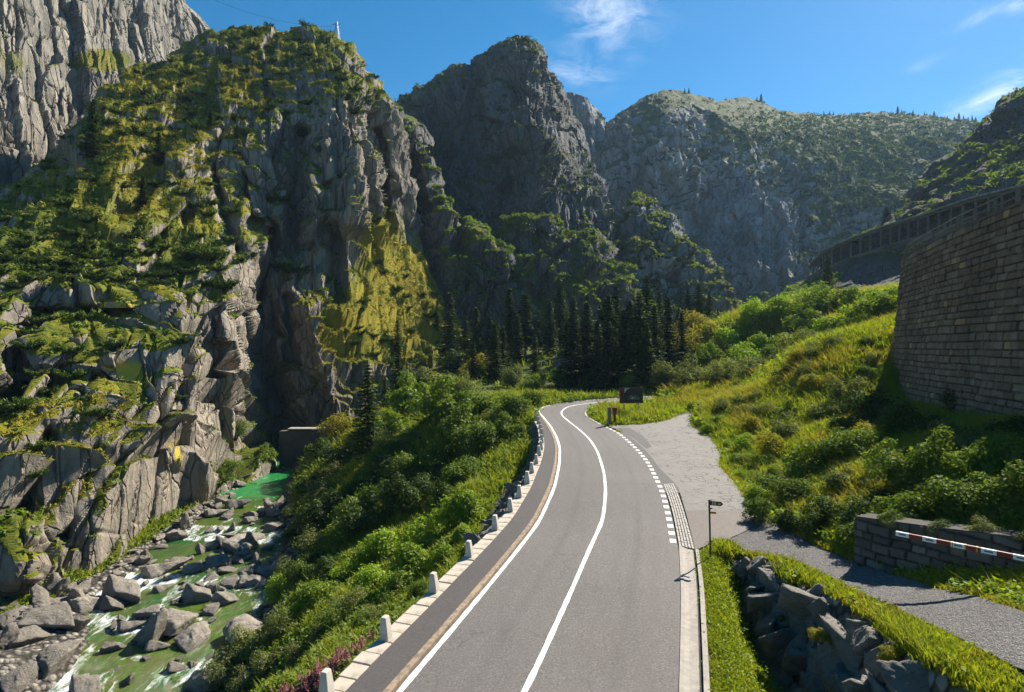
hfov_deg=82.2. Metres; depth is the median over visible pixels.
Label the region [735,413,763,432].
bush
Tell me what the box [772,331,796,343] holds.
bush
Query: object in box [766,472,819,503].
bush
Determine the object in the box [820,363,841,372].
bush
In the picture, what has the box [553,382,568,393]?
bush
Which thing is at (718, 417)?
bush
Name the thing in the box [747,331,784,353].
bush
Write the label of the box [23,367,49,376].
dwarf pine
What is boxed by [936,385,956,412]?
bush
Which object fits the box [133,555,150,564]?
river boulder
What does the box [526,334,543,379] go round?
spruce
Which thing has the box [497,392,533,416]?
bush
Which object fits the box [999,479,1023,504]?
bush
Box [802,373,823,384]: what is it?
bush
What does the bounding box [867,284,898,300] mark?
bush
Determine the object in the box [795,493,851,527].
bush
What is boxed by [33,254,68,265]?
dwarf pine
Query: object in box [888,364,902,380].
bush
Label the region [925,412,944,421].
bush
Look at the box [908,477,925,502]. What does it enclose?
bush
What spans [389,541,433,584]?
bush
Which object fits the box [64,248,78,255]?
dwarf pine
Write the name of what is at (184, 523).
river boulder
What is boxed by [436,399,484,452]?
bush
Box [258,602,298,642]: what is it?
bush
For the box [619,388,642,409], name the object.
information board
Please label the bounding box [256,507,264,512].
river boulder
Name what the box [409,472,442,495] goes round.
bush
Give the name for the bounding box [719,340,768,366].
bush
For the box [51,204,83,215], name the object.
dwarf pine
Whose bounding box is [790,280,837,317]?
bush
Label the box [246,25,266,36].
dwarf pine
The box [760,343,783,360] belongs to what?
bush
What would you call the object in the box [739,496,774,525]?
bush
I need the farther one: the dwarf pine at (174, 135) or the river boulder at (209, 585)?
the dwarf pine at (174, 135)
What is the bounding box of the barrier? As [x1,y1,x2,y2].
[896,531,1023,560]
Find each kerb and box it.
[383,395,654,691]
[695,549,709,691]
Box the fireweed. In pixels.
[271,629,375,691]
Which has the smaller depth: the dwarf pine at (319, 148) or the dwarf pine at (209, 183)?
the dwarf pine at (209, 183)
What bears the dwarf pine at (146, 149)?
on the cliff at (174, 470)
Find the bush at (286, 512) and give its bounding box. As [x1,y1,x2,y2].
[280,504,295,518]
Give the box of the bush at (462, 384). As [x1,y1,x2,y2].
[446,369,481,394]
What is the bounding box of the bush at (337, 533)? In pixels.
[322,518,357,548]
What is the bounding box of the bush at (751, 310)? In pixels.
[737,295,781,326]
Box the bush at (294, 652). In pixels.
[281,639,308,670]
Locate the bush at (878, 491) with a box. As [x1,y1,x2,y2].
[862,486,897,504]
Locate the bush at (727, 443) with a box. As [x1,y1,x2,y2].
[721,439,733,448]
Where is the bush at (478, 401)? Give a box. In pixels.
[459,388,506,415]
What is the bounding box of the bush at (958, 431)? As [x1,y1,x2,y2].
[925,413,985,450]
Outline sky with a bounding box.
[185,0,1023,121]
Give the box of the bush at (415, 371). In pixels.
[394,356,427,383]
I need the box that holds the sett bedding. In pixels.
[666,492,694,548]
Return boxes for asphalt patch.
[615,428,651,448]
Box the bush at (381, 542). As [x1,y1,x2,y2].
[353,527,399,562]
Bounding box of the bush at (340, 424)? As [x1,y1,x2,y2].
[313,410,357,438]
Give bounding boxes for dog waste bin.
[612,407,616,422]
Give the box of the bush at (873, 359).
[865,350,883,363]
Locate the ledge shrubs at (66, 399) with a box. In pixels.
[0,23,473,563]
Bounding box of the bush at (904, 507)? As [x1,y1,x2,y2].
[861,490,935,519]
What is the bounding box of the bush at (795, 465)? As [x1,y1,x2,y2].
[779,438,828,478]
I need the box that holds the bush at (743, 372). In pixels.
[728,354,763,381]
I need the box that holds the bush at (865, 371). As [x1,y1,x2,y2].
[852,364,881,380]
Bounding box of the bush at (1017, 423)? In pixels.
[983,413,1023,437]
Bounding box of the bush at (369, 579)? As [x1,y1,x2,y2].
[350,561,394,593]
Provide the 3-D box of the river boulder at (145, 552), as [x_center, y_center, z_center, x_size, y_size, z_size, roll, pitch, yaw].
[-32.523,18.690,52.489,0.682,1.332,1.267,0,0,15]
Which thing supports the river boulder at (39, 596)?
on the ground at (10, 659)
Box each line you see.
[396,396,648,691]
[521,402,606,691]
[606,427,675,542]
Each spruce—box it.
[78,99,108,158]
[79,234,89,258]
[133,176,148,208]
[152,132,165,165]
[204,109,214,126]
[233,125,241,142]
[346,364,385,459]
[379,376,388,409]
[387,341,407,394]
[392,320,405,351]
[432,301,442,331]
[434,292,461,364]
[455,316,471,359]
[461,307,489,368]
[465,340,480,378]
[480,315,494,359]
[481,323,508,383]
[491,321,504,356]
[496,326,511,368]
[499,288,518,358]
[507,315,527,365]
[509,292,543,355]
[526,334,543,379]
[530,311,545,350]
[537,299,561,355]
[547,283,569,349]
[550,315,590,386]
[556,322,572,357]
[564,297,580,352]
[568,301,599,382]
[573,316,590,354]
[581,320,613,393]
[584,294,631,380]
[591,305,604,351]
[605,286,625,351]
[609,309,634,388]
[618,300,636,357]
[624,292,657,373]
[632,323,658,384]
[635,275,656,335]
[638,304,666,378]
[654,291,664,340]
[657,297,684,369]
[663,302,675,326]
[673,312,691,364]
[675,307,680,323]
[681,289,693,320]
[690,283,708,319]
[703,291,715,319]
[819,255,836,285]
[879,206,891,226]
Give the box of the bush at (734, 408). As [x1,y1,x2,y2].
[726,403,750,412]
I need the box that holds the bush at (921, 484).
[912,476,969,510]
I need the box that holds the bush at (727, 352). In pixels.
[723,344,744,359]
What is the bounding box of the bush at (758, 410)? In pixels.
[748,402,773,415]
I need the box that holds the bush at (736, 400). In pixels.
[730,394,749,410]
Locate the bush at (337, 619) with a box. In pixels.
[319,601,357,628]
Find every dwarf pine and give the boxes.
[0,214,10,221]
[0,246,29,254]
[0,250,23,262]
[0,266,15,273]
[0,291,19,296]
[0,293,23,299]
[0,396,41,414]
[1,208,23,215]
[6,235,38,247]
[6,261,44,271]
[7,284,24,287]
[9,253,43,264]
[10,337,46,349]
[11,230,26,234]
[11,395,36,402]
[14,183,33,188]
[14,271,46,280]
[15,329,37,336]
[20,268,59,276]
[21,231,53,241]
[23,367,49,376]
[23,384,60,394]
[23,465,50,478]
[24,436,57,451]
[25,313,60,324]
[26,271,46,279]
[27,248,53,256]
[32,309,46,316]
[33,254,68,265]
[37,263,66,270]
[38,162,59,170]
[39,155,53,163]
[40,226,57,231]
[47,272,75,279]
[48,196,71,204]
[49,342,88,353]
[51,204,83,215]
[51,367,93,379]
[52,258,76,266]
[54,238,79,248]
[55,225,90,236]
[56,133,74,138]
[58,308,93,319]
[63,357,89,362]
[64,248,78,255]
[70,259,92,265]
[70,266,87,273]
[71,206,89,213]
[71,211,101,223]
[71,404,114,416]
[72,266,114,274]
[74,141,92,150]
[75,174,87,180]
[75,202,99,206]
[75,230,101,239]
[76,252,102,258]
[77,240,105,249]
[77,268,111,280]
[80,246,109,258]
[85,257,117,267]
[87,177,97,181]
[92,336,128,349]
[94,158,111,165]
[95,155,111,160]
[98,104,115,111]
[98,114,118,124]
[99,138,114,143]
[100,239,126,247]
[105,255,131,264]
[106,253,118,258]
[109,105,125,112]
[109,274,135,280]
[110,179,132,188]
[112,128,128,134]
[115,246,137,251]
[120,121,150,136]
[120,270,144,276]
[121,229,148,238]
[126,173,139,179]
[127,245,159,254]
[132,66,148,74]
[133,84,154,94]
[134,259,148,264]
[136,145,151,152]
[139,112,153,119]
[139,124,160,133]
[139,233,169,243]
[140,97,154,104]
[140,270,158,277]
[141,122,166,130]
[143,90,166,101]
[144,276,165,283]
[145,133,163,139]
[147,178,163,186]
[155,260,183,266]
[156,242,174,248]
[156,269,175,276]
[162,133,176,137]
[163,178,179,183]
[166,56,180,61]
[168,334,196,343]
[169,125,180,131]
[170,264,190,269]
[171,77,188,85]
[171,265,199,273]
[172,135,194,142]
[172,189,188,194]
[173,91,193,101]
[173,108,196,115]
[174,393,186,399]
[177,254,193,260]
[178,63,199,74]
[183,86,205,96]
[186,118,207,129]
[186,198,209,208]
[187,135,199,141]
[187,241,232,261]
[190,231,207,236]
[194,278,219,286]
[196,206,217,216]
[199,195,219,204]
[200,181,217,185]
[203,275,240,290]
[204,263,228,271]
[214,112,235,120]
[215,77,231,86]
[215,468,237,487]
[217,148,241,155]
[218,232,243,242]
[219,458,246,474]
[221,58,231,63]
[221,207,238,212]
[226,41,243,48]
[230,34,244,40]
[230,111,247,120]
[231,124,252,135]
[232,253,248,263]
[234,61,247,67]
[234,420,250,440]
[235,241,247,250]
[237,66,249,72]
[238,71,253,80]
[240,249,260,256]
[244,40,260,49]
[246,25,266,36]
[254,442,278,461]
[260,100,279,110]
[263,20,274,26]
[265,190,291,201]
[267,55,277,61]
[272,97,286,102]
[272,258,312,272]
[274,69,287,74]
[277,106,293,114]
[286,115,307,136]
[289,36,300,41]
[298,19,311,25]
[298,96,313,104]
[301,50,312,56]
[312,145,322,152]
[320,64,342,71]
[334,73,347,80]
[336,90,353,99]
[345,80,363,90]
[347,103,362,114]
[349,338,363,345]
[353,328,367,334]
[354,325,364,328]
[358,297,370,302]
[358,352,369,357]
[363,93,373,102]
[369,351,381,355]
[371,214,384,222]
[372,257,384,264]
[374,87,383,95]
[377,268,387,273]
[378,336,390,341]
[391,284,404,291]
[402,291,412,297]
[405,327,416,332]
[416,291,428,296]
[422,311,439,317]
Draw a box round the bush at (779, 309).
[756,295,801,324]
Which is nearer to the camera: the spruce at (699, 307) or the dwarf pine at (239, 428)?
the dwarf pine at (239, 428)
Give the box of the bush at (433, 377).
[420,371,459,397]
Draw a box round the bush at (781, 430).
[767,411,800,439]
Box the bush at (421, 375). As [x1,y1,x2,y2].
[409,370,435,386]
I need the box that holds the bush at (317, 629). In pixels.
[304,612,328,647]
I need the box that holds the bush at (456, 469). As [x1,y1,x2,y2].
[440,455,484,481]
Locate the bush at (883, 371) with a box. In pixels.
[873,364,893,379]
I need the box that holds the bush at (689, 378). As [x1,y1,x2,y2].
[672,365,707,386]
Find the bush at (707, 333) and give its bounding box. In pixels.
[686,318,719,343]
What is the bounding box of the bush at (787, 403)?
[769,398,801,419]
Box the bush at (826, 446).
[793,436,856,462]
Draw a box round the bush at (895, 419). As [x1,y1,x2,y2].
[871,400,929,436]
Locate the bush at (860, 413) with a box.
[853,411,869,422]
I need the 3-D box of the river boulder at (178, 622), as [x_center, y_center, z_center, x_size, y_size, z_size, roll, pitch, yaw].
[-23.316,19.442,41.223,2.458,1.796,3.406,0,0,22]
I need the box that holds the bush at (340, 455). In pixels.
[313,443,356,466]
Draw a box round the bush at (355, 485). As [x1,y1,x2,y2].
[337,476,376,496]
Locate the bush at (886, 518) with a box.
[877,509,905,528]
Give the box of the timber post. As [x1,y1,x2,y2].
[607,407,610,424]
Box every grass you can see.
[0,24,467,549]
[0,348,654,691]
[511,393,1023,691]
[590,281,1023,691]
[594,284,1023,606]
[722,468,1023,691]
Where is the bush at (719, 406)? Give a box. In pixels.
[709,396,731,414]
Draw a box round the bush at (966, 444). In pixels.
[952,426,1023,453]
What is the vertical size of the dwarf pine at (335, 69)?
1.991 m
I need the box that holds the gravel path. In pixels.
[730,518,1023,669]
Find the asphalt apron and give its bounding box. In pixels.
[687,510,765,548]
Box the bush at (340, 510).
[327,494,367,523]
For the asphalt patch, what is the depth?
48.33 m
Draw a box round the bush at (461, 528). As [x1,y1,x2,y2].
[449,523,476,543]
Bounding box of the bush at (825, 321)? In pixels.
[808,313,845,333]
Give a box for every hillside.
[770,215,972,301]
[802,90,1023,280]
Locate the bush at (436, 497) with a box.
[422,481,457,512]
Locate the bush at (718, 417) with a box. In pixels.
[704,414,724,424]
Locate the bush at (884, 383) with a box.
[870,382,887,395]
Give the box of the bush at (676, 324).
[671,318,692,334]
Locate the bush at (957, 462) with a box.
[930,444,1007,486]
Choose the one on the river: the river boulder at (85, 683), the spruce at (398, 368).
the river boulder at (85, 683)
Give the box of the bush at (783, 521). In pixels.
[768,507,806,533]
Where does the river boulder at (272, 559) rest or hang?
on the river
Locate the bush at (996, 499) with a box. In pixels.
[938,473,1023,526]
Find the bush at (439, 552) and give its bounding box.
[423,542,456,572]
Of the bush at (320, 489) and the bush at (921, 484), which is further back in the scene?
the bush at (320, 489)
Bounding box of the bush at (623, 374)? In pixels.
[613,371,640,385]
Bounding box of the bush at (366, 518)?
[336,501,395,535]
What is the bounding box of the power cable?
[218,1,331,26]
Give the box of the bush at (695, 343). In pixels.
[672,325,705,354]
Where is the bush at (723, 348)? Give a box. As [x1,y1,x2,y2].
[705,338,730,357]
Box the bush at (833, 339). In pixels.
[821,328,846,346]
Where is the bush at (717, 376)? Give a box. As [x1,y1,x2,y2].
[706,359,739,385]
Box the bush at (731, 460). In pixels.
[726,452,744,465]
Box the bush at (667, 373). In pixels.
[649,358,700,386]
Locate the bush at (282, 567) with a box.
[270,554,294,581]
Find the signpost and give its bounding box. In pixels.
[708,499,722,556]
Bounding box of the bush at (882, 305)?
[845,289,897,320]
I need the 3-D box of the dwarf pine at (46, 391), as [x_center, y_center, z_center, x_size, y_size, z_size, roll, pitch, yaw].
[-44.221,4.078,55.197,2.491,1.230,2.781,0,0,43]
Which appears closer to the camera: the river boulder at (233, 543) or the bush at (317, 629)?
the bush at (317, 629)
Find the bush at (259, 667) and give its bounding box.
[247,644,286,677]
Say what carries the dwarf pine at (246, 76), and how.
on the cliff at (174, 470)
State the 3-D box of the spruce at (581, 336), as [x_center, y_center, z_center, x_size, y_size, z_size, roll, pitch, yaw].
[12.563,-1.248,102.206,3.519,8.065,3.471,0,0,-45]
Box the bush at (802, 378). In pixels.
[798,373,817,392]
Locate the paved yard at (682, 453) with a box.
[609,413,746,547]
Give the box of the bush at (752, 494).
[743,483,775,503]
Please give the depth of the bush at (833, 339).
55.05 m
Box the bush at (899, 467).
[861,448,924,497]
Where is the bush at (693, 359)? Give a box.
[675,352,706,381]
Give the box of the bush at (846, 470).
[842,465,859,473]
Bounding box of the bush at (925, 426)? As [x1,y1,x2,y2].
[920,418,960,432]
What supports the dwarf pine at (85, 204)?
on the cliff at (174, 470)
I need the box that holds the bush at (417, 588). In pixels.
[405,579,428,601]
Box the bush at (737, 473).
[729,468,753,480]
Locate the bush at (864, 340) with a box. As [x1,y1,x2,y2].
[858,336,874,345]
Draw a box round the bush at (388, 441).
[374,426,420,455]
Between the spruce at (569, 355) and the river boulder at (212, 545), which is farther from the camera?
the spruce at (569, 355)
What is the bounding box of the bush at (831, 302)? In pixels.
[817,286,860,315]
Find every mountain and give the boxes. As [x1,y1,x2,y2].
[395,35,639,292]
[566,92,607,171]
[596,89,976,312]
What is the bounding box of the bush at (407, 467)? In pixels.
[381,451,427,482]
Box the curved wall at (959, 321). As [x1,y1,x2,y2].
[892,200,1023,416]
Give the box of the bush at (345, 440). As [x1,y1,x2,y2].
[338,427,366,448]
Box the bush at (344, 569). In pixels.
[325,556,365,578]
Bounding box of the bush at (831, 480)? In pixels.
[812,468,862,491]
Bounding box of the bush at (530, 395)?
[520,389,548,406]
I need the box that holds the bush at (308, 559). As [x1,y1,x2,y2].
[295,547,326,565]
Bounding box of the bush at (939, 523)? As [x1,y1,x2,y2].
[926,519,950,535]
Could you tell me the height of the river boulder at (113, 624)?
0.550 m
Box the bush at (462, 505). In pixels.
[426,486,483,531]
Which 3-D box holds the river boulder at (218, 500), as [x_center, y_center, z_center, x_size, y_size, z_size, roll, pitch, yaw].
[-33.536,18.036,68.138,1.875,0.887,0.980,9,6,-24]
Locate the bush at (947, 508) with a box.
[911,475,982,523]
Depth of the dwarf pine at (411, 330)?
126.42 m
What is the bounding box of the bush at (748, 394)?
[738,392,761,404]
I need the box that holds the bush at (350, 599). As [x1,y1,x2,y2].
[329,583,368,615]
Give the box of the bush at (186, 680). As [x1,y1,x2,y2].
[169,676,192,689]
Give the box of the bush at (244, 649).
[224,622,267,664]
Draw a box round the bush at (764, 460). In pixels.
[754,452,777,466]
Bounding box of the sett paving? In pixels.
[664,483,693,549]
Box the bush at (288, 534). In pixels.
[277,519,310,548]
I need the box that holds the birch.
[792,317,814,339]
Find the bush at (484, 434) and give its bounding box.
[454,420,502,456]
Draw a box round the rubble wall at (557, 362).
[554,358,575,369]
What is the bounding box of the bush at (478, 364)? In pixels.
[458,353,492,378]
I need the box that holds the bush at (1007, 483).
[974,459,1023,509]
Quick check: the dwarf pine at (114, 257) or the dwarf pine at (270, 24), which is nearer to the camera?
the dwarf pine at (114, 257)
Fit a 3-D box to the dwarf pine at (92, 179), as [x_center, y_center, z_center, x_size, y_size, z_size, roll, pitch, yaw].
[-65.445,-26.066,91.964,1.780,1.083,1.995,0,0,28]
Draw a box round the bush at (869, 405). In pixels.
[837,383,903,421]
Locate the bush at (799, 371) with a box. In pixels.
[794,358,816,375]
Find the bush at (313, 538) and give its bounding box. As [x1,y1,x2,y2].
[291,520,327,553]
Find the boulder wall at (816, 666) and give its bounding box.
[731,556,929,691]
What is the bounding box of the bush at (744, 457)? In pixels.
[728,453,755,465]
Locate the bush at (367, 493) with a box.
[353,479,384,510]
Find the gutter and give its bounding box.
[679,545,699,691]
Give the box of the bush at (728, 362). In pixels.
[717,355,752,378]
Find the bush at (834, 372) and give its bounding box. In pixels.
[825,369,838,379]
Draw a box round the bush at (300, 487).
[284,471,322,497]
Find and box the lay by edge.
[619,432,679,492]
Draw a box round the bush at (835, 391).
[822,372,871,404]
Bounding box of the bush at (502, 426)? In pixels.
[493,411,521,439]
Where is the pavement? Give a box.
[345,415,554,691]
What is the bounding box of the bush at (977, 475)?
[943,471,1001,508]
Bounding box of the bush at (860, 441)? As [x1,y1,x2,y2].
[826,423,887,458]
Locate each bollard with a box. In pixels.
[319,668,334,691]
[379,615,392,642]
[429,572,439,593]
[465,540,473,557]
[491,514,498,530]
[507,498,513,511]
[516,485,521,497]
[524,471,529,483]
[529,462,533,472]
[534,454,538,463]
[537,446,540,455]
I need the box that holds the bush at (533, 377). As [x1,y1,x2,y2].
[522,373,547,389]
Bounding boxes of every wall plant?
[776,613,787,621]
[807,626,831,644]
[876,645,899,660]
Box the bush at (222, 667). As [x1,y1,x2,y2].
[192,644,239,691]
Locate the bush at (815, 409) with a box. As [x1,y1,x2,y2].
[800,398,842,420]
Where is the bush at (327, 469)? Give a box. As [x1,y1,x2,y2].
[313,458,345,479]
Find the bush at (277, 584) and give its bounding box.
[262,572,294,605]
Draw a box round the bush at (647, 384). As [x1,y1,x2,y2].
[639,381,656,390]
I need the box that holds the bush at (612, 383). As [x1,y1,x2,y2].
[605,374,620,387]
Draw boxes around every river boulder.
[0,609,18,628]
[0,622,19,648]
[0,661,37,691]
[7,601,19,610]
[7,625,50,647]
[16,601,74,628]
[17,606,27,611]
[30,584,50,607]
[37,639,81,678]
[42,572,61,594]
[50,597,65,604]
[54,577,69,597]
[62,615,91,631]
[65,582,76,592]
[67,588,84,598]
[68,674,100,691]
[71,595,104,613]
[76,580,90,589]
[99,641,126,653]
[100,595,123,610]
[101,574,140,602]
[109,619,116,629]
[112,570,120,574]
[116,620,147,632]
[117,614,123,621]
[119,673,134,684]
[123,556,136,563]
[127,548,138,553]
[131,604,159,617]
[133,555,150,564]
[133,608,167,646]
[140,549,153,558]
[141,561,178,578]
[142,655,151,661]
[144,640,170,652]
[146,559,157,564]
[150,544,168,548]
[152,583,173,593]
[155,533,164,540]
[163,526,172,531]
[163,575,171,580]
[163,608,198,636]
[165,529,187,540]
[165,556,191,572]
[166,661,188,673]
[171,521,178,527]
[173,621,210,652]
[179,512,191,529]
[181,509,192,515]
[181,583,211,603]
[182,562,206,573]
[182,668,225,691]
[188,661,196,668]
[192,501,204,508]
[195,542,207,553]
[195,582,203,585]
[201,602,219,615]
[202,540,219,550]
[203,572,219,582]
[204,581,218,588]
[205,509,228,516]
[205,525,213,531]
[205,554,227,567]
[205,654,215,659]
[207,616,216,623]
[210,584,217,592]
[211,591,238,605]
[213,558,232,566]
[214,495,228,499]
[214,498,228,503]
[214,502,221,508]
[215,535,227,548]
[216,566,236,572]
[217,525,223,531]
[217,586,225,590]
[219,513,233,519]
[219,533,233,536]
[219,574,238,588]
[222,533,252,551]
[222,613,263,643]
[225,499,251,509]
[225,560,232,565]
[227,522,235,531]
[229,493,235,497]
[229,555,241,559]
[233,550,250,557]
[234,479,245,485]
[237,558,243,563]
[238,565,253,574]
[238,574,266,587]
[239,571,247,579]
[242,511,261,516]
[242,516,257,523]
[243,553,252,560]
[244,531,258,545]
[251,552,260,564]
[252,532,264,540]
[254,579,267,588]
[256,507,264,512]
[256,564,270,573]
[260,543,275,549]
[260,571,269,577]
[263,499,281,516]
[264,522,284,531]
[266,556,283,561]
[269,560,279,576]
[273,502,281,507]
[273,535,282,541]
[277,496,286,507]
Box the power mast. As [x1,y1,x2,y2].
[332,21,340,37]
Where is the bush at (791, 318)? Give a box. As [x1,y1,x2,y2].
[780,298,822,334]
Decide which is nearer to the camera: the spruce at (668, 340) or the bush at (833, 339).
the bush at (833, 339)
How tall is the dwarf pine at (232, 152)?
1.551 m
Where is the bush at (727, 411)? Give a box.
[720,408,731,415]
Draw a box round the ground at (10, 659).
[0,281,1023,691]
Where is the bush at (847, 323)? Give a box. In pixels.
[834,316,867,329]
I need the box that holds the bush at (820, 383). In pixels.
[813,372,845,391]
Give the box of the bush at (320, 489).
[300,476,333,506]
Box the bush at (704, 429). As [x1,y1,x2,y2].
[698,423,714,434]
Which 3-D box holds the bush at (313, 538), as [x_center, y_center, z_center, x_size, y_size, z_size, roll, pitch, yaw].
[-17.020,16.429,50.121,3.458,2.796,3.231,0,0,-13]
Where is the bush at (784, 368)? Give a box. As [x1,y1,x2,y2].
[771,364,792,378]
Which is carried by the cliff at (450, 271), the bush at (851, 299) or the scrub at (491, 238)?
the scrub at (491, 238)
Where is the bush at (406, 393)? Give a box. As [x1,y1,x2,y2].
[381,368,431,414]
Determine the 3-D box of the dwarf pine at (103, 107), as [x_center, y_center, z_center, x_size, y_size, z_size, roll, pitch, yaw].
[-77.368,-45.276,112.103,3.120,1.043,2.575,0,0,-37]
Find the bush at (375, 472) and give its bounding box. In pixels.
[366,452,399,488]
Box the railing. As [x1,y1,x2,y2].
[905,185,1023,253]
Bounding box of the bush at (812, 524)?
[798,509,829,540]
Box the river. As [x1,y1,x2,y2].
[48,448,294,691]
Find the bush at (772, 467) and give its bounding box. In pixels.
[764,463,784,475]
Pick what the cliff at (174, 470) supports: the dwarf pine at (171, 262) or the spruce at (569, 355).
the dwarf pine at (171, 262)
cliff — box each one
[0,0,209,186]
[0,24,471,604]
[398,107,531,341]
[477,214,663,348]
[610,194,736,326]
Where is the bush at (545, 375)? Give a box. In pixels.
[539,368,553,382]
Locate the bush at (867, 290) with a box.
[859,287,880,296]
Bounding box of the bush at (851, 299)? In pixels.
[838,284,867,308]
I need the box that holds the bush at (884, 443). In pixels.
[859,436,909,471]
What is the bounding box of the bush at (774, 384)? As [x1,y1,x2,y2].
[764,381,780,387]
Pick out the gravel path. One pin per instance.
(988, 625)
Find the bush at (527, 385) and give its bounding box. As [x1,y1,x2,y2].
[516,379,537,389]
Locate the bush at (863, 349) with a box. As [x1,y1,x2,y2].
[854,348,868,354]
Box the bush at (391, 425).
[370,409,411,437]
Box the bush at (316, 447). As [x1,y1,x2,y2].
[302,437,330,460]
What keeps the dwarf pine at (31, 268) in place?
on the cliff at (174, 470)
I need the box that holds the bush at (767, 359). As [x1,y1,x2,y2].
[748,342,785,367]
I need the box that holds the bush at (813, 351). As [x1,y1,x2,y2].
[801,341,823,358]
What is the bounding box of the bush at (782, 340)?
[774,329,794,354]
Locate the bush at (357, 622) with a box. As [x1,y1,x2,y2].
[349,608,372,629]
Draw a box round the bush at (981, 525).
[961,515,1012,532]
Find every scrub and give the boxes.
[394,35,620,241]
[398,105,532,339]
[477,212,663,343]
[606,91,977,294]
[612,190,741,326]
[763,242,924,303]
[807,87,1023,278]
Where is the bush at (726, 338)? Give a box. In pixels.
[703,325,745,348]
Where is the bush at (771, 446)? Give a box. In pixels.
[754,429,786,460]
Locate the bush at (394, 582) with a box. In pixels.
[373,568,415,603]
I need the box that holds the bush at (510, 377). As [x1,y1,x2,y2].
[498,362,523,386]
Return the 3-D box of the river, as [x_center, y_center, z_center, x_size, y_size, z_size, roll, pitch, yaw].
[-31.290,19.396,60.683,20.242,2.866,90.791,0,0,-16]
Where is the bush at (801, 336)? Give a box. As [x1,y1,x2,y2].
[787,327,819,348]
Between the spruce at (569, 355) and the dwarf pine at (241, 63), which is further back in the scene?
the dwarf pine at (241, 63)
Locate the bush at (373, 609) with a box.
[361,603,390,621]
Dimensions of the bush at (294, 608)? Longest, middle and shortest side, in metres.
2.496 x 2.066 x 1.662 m
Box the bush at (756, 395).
[743,386,760,400]
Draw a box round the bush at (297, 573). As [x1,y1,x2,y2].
[280,558,313,586]
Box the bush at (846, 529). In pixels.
[834,513,874,547]
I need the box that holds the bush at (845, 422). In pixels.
[826,412,864,429]
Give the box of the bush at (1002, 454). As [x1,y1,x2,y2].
[965,432,1023,476]
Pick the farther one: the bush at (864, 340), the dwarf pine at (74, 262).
the dwarf pine at (74, 262)
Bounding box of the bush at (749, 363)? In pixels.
[739,355,763,369]
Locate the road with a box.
[395,396,680,691]
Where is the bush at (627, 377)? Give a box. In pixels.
[618,372,637,387]
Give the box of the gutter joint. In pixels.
[693,550,703,691]
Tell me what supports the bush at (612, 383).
on the ground at (10, 659)
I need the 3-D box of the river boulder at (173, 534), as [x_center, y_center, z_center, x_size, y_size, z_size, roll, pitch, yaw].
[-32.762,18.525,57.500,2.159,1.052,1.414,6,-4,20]
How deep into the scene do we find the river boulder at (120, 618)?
41.96 m
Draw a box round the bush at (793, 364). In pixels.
[788,360,802,367]
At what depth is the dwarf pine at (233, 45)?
148.12 m
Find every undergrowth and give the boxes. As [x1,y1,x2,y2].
[0,351,655,691]
[587,283,1023,676]
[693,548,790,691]
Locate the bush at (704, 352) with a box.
[691,340,725,363]
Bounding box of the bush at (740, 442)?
[733,430,757,449]
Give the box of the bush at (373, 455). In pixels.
[362,439,389,468]
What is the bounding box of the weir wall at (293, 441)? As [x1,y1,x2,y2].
[279,427,330,465]
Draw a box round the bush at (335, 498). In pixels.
[306,486,359,514]
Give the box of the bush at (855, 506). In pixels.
[836,493,880,527]
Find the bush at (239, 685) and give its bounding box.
[224,665,254,691]
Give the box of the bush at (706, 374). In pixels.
[695,354,729,383]
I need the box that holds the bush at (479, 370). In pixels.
[474,364,489,375]
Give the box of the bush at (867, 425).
[850,419,887,440]
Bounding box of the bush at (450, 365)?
[435,348,468,375]
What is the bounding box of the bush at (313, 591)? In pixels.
[295,578,340,610]
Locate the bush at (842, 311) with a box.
[825,298,873,329]
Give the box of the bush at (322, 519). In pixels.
[294,498,340,533]
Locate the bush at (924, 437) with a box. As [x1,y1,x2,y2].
[908,427,955,450]
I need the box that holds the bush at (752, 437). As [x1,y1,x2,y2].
[740,435,757,449]
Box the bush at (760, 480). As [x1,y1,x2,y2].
[747,472,789,493]
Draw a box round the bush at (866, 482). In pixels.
[860,472,881,488]
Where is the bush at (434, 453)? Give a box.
[414,439,452,472]
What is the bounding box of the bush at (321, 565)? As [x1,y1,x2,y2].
[303,554,339,583]
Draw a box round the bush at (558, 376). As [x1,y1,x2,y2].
[547,367,574,385]
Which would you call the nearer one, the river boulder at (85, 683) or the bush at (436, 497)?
the river boulder at (85, 683)
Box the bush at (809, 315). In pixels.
[790,307,828,332]
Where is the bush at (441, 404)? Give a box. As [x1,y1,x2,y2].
[400,373,477,424]
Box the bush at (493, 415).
[480,405,512,423]
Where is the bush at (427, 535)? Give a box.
[394,513,443,552]
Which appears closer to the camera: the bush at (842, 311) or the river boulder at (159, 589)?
the river boulder at (159, 589)
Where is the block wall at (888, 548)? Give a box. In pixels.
[853,513,1023,573]
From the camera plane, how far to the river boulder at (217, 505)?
66.38 m
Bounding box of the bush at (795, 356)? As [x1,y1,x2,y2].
[784,345,809,363]
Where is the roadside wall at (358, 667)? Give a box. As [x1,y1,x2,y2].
[334,421,543,691]
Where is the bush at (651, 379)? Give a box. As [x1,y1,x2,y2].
[644,365,671,387]
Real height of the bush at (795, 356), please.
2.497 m
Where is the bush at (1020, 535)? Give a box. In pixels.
[1013,527,1023,544]
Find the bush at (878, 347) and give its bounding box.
[873,342,885,351]
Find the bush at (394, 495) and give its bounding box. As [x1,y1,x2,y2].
[370,471,421,517]
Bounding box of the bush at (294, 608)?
[281,597,309,619]
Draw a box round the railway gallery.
[808,183,1023,278]
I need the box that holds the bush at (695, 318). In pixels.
[674,308,712,329]
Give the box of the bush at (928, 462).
[905,422,963,484]
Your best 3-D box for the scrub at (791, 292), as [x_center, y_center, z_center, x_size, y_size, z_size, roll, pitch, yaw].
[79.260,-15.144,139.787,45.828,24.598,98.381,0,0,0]

